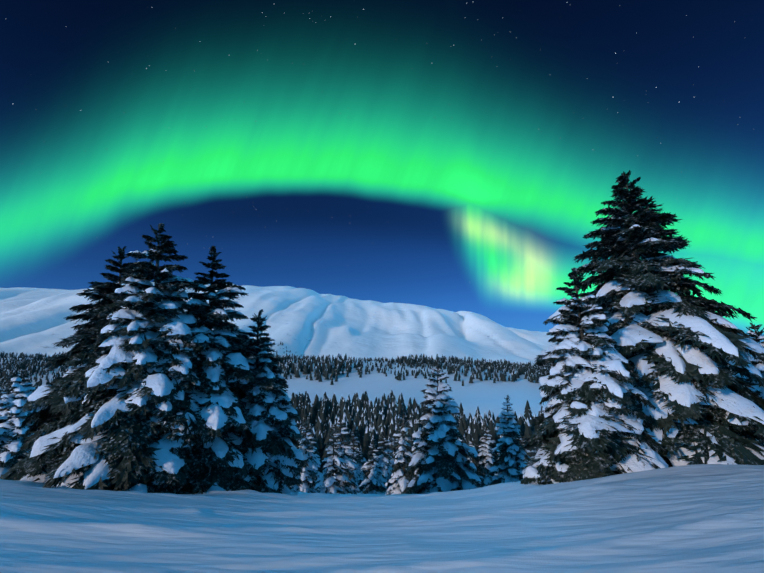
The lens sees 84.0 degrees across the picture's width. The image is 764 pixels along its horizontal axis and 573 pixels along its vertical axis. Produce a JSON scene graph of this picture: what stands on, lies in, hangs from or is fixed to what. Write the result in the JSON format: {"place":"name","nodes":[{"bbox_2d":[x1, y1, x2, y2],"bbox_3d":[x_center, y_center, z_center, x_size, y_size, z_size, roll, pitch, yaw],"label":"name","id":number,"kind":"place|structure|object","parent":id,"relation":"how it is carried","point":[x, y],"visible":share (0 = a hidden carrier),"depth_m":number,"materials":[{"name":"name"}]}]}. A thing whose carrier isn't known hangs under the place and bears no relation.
{"place":"outdoors","nodes":[
{"label":"outdoors","id":0,"kind":"place"},
{"bbox_2d":[0,282,763,572],"bbox_3d":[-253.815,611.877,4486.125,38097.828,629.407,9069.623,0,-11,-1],"label":"snow ground","id":1,"kind":"structure","parent":0,"point":[701,518],"depth_m":6.67,"materials":[{"name":"white snow"}]},
{"bbox_2d":[0,380,13,399],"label":"forest spruce","id":2,"kind":"object","parent":1,"relation":"on","point":[8,392],"visible":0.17,"depth_m":55.74,"materials":[{"name":"green plant"}]},
{"bbox_2d":[0,362,37,475],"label":"spruce","id":3,"kind":"object","parent":1,"relation":"on","point":[12,418],"visible":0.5,"depth_m":22.22,"materials":[{"name":"white plant"}]},
{"bbox_2d":[0,246,140,483],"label":"spruce","id":4,"kind":"object","parent":1,"relation":"on","point":[60,403],"visible":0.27,"depth_m":13.51,"materials":[{"name":"green plant"}]},
{"bbox_2d":[19,223,216,494],"bbox_3d":[-7.461,2.920,13.404,5.334,10.387,5.561,-10,-15,41],"label":"spruce","id":5,"kind":"object","parent":1,"relation":"on","point":[146,330],"visible":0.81,"depth_m":12.25,"materials":[{"name":"green plant"}]},
{"bbox_2d":[139,245,263,493],"bbox_3d":[-6.223,3.481,14.599,5.358,9.976,5.615,0,-11,-1],"label":"spruce","id":6,"kind":"object","parent":1,"relation":"on","point":[217,407],"visible":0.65,"depth_m":13.64,"materials":[{"name":"green plant"}]},
{"bbox_2d":[229,309,305,493],"bbox_3d":[-4.659,4.920,15.633,4.653,8.141,5.026,0,-11,-1],"label":"spruce","id":7,"kind":"object","parent":1,"relation":"on","point":[276,457],"visible":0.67,"depth_m":14.79,"materials":[{"name":"green plant"}]},
{"bbox_2d":[291,420,319,492],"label":"forest spruce","id":8,"kind":"object","parent":1,"relation":"on","point":[307,481],"visible":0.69,"depth_m":40.10,"materials":[{"name":"white plant"}]},
{"bbox_2d":[292,415,320,492],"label":"forest spruce","id":9,"kind":"object","parent":1,"relation":"on","point":[315,459],"visible":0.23,"depth_m":46.99,"materials":[{"name":"green plant"}]},
{"bbox_2d":[307,426,321,491],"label":"forest spruce","id":10,"kind":"object","parent":1,"relation":"on","point":[318,466],"visible":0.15,"depth_m":59.75,"materials":[{"name":"green plant"}]},
{"bbox_2d":[314,423,351,493],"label":"forest spruce","id":11,"kind":"object","parent":1,"relation":"on","point":[330,483],"visible":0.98,"depth_m":35.34,"materials":[{"name":"green plant"}]},
{"bbox_2d":[318,414,360,493],"bbox_3d":[-4.263,17.141,42.318,4.510,8.642,4.260,2,-11,-13],"label":"forest spruce","id":12,"kind":"object","parent":1,"relation":"on","point":[347,450],"visible":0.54,"depth_m":42.01,"materials":[{"name":"green plant"}]},
{"bbox_2d":[346,441,362,492],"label":"forest spruce","id":13,"kind":"object","parent":1,"relation":"on","point":[358,477],"visible":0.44,"depth_m":61.00,"materials":[{"name":"green plant"}]},
{"bbox_2d":[347,423,367,471],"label":"forest spruce","id":14,"kind":"object","parent":1,"relation":"on","point":[355,443],"visible":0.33,"depth_m":89.00,"materials":[{"name":"green plant"}]},
{"bbox_2d":[355,443,367,490],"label":"forest spruce","id":15,"kind":"object","parent":1,"relation":"on","point":[360,464],"visible":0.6,"depth_m":71.91,"materials":[{"name":"green plant"}]},
{"bbox_2d":[0,341,732,485],"bbox_3d":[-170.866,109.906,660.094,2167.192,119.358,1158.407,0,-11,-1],"label":"valley forest","id":16,"kind":"object","parent":1,"relation":"on","point":[366,417],"visible":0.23,"depth_m":208.35,"materials":[{"name":"green plant"}]},
{"bbox_2d":[359,437,386,493],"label":"forest spruce","id":17,"kind":"object","parent":1,"relation":"on","point":[375,478],"visible":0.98,"depth_m":55.18,"materials":[{"name":"green plant"}]},
{"bbox_2d":[371,427,397,491],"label":"forest spruce","id":18,"kind":"object","parent":1,"relation":"on","point":[384,463],"visible":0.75,"depth_m":68.66,"materials":[{"name":"green plant"}]},
{"bbox_2d":[388,428,400,483],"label":"forest spruce","id":19,"kind":"object","parent":1,"relation":"on","point":[394,450],"visible":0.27,"depth_m":80.55,"materials":[{"name":"green plant"}]},
{"bbox_2d":[384,406,417,494],"bbox_3d":[1.916,15.212,37.755,3.484,8.921,3.564,3,-11,-14],"label":"forest spruce","id":20,"kind":"object","parent":1,"relation":"on","point":[401,476],"visible":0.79,"depth_m":37.62,"materials":[{"name":"green plant"}]},
{"bbox_2d":[401,361,482,493],"bbox_3d":[4.001,10.372,28.578,6.097,10.561,5.949,0,-11,-1],"label":"spruce","id":21,"kind":"object","parent":1,"relation":"on","point":[441,463],"visible":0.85,"depth_m":27.46,"materials":[{"name":"green plant"}]},
{"bbox_2d":[464,432,487,486],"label":"forest spruce","id":22,"kind":"object","parent":1,"relation":"on","point":[479,470],"visible":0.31,"depth_m":47.71,"materials":[{"name":"green plant"}]},
{"bbox_2d":[477,419,495,485],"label":"forest spruce","id":23,"kind":"object","parent":1,"relation":"on","point":[487,459],"visible":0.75,"depth_m":88.39,"materials":[{"name":"white plant"}]},
{"bbox_2d":[489,395,527,484],"bbox_3d":[10.435,13.355,34.270,4.230,8.971,4.199,0,-11,-1],"label":"spruce","id":24,"kind":"object","parent":1,"relation":"on","point":[508,466],"visible":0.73,"depth_m":33.64,"materials":[{"name":"green plant"}]},
{"bbox_2d":[514,429,530,462],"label":"forest spruce","id":25,"kind":"object","parent":1,"relation":"on","point":[527,451],"visible":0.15,"depth_m":76.45,"materials":[{"name":"green plant"}]},
{"bbox_2d":[518,267,669,484],"bbox_3d":[5.672,3.135,12.067,4.299,7.432,4.277,0,-11,-1],"label":"spruce","id":26,"kind":"object","parent":1,"relation":"on","point":[591,420],"visible":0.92,"depth_m":11.23,"materials":[{"name":"green plant"}]},
{"bbox_2d":[543,170,763,466],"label":"tall spruce","id":27,"kind":"object","parent":1,"relation":"on","point":[679,346],"visible":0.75,"depth_m":12.50,"materials":[{"name":"green plant"}]},
{"bbox_2d":[731,323,763,446],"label":"spruce","id":28,"kind":"object","parent":1,"relation":"on","point":[758,363],"visible":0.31,"depth_m":15.98,"materials":[{"name":"green plant"}]},
{"bbox_2d":[0,0,763,341],"label":"sky","id":29,"kind":"structure","parent":0,"point":[450,155],"materials":[{"name":"green"}]}
]}

